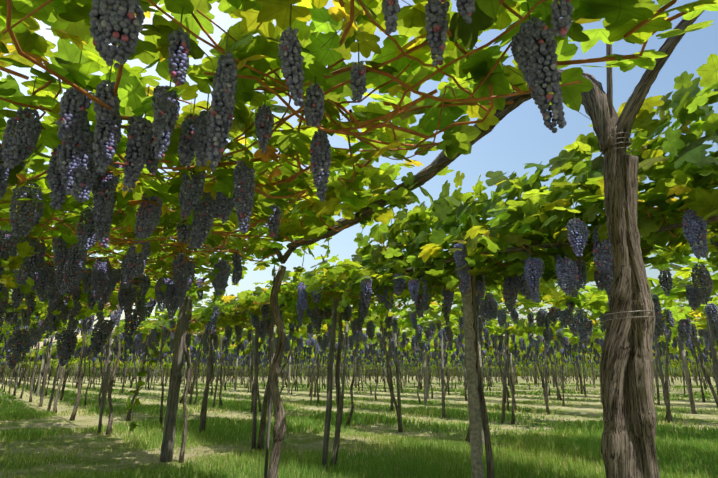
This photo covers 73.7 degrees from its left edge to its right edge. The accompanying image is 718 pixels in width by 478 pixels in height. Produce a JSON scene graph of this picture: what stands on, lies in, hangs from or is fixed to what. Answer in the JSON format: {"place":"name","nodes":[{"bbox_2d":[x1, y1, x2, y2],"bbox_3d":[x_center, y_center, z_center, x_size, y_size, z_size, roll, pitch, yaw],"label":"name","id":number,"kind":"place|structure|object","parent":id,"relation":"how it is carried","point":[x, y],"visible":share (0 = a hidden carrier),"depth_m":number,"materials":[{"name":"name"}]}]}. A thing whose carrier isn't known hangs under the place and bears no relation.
{"place":"outdoors","nodes":[
{"label":"outdoors","id":0,"kind":"place"},
{"bbox_2d":[0,0,713,334],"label":"vine shoots","id":1,"kind":"object","parent":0,"point":[469,100],"visible":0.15,"depth_m":2.02,"materials":[{"name":"brown plant"}]},
{"bbox_2d":[0,176,640,471],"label":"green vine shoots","id":2,"kind":"object","parent":1,"relation":"attached to","point":[212,273],"visible":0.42,"depth_m":4.08,"materials":[{"name":"plant"}]},
{"bbox_2d":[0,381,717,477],"bbox_3d":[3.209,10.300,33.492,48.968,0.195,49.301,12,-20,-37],"label":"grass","id":3,"kind":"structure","parent":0,"point":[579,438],"depth_m":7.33,"materials":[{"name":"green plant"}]},
{"bbox_2d":[0,375,717,477],"bbox_3d":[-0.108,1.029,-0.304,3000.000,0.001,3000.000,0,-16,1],"label":"ground","id":4,"kind":"structure","parent":0,"point":[85,438],"depth_m":11.16,"materials":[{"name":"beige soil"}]},
{"bbox_2d":[0,0,717,476],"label":"vine leaves","id":5,"kind":"object","parent":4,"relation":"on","point":[686,170],"visible":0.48,"depth_m":3.11,"materials":[{"name":"green plant"}]},
{"bbox_2d":[0,0,717,477],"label":"vine trunks","id":6,"kind":"object","parent":4,"relation":"on","point":[628,394],"visible":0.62,"depth_m":2.25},
{"bbox_2d":[46,0,653,323],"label":"wires and ties","id":7,"kind":"object","parent":6,"relation":"attached to","point":[456,87],"visible":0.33,"depth_m":2.04,"materials":[{"name":"grey metal"}]},
{"bbox_2d":[2,0,699,296],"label":"grape stems","id":8,"kind":"object","parent":6,"relation":"attached to","point":[264,103],"visible":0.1,"depth_m":2.05,"materials":[{"name":"green"}]},
{"bbox_2d":[0,1,717,368],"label":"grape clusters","id":9,"kind":"object","parent":6,"relation":"hanging from","point":[570,349],"visible":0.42,"depth_m":16.69,"materials":[{"name":"purple food"}]},
{"bbox_2d":[0,0,573,248],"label":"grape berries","id":10,"kind":"object","parent":9,"relation":"on","point":[89,163],"visible":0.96,"depth_m":1.85,"materials":[{"name":"purple food"}]},
{"bbox_2d":[0,183,717,368],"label":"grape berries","id":11,"kind":"object","parent":9,"relation":"on","point":[39,270],"visible":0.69,"depth_m":5.16,"materials":[{"name":"purple food"}]},
{"bbox_2d":[0,273,717,477],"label":"wooden stakes","id":12,"kind":"object","parent":4,"relation":"on","point":[175,382],"visible":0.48,"depth_m":10.52,"materials":[{"name":"brown wood"}]},
{"bbox_2d":[36,243,695,477],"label":"wooden posts","id":13,"kind":"object","parent":4,"relation":"on","point":[477,441],"visible":0.65,"depth_m":4.16,"materials":[{"name":"wood"}]},
{"bbox_2d":[0,0,717,369],"label":"sky","id":14,"kind":"structure","parent":0,"point":[522,137],"materials":[{"name":"blue"}]}
]}

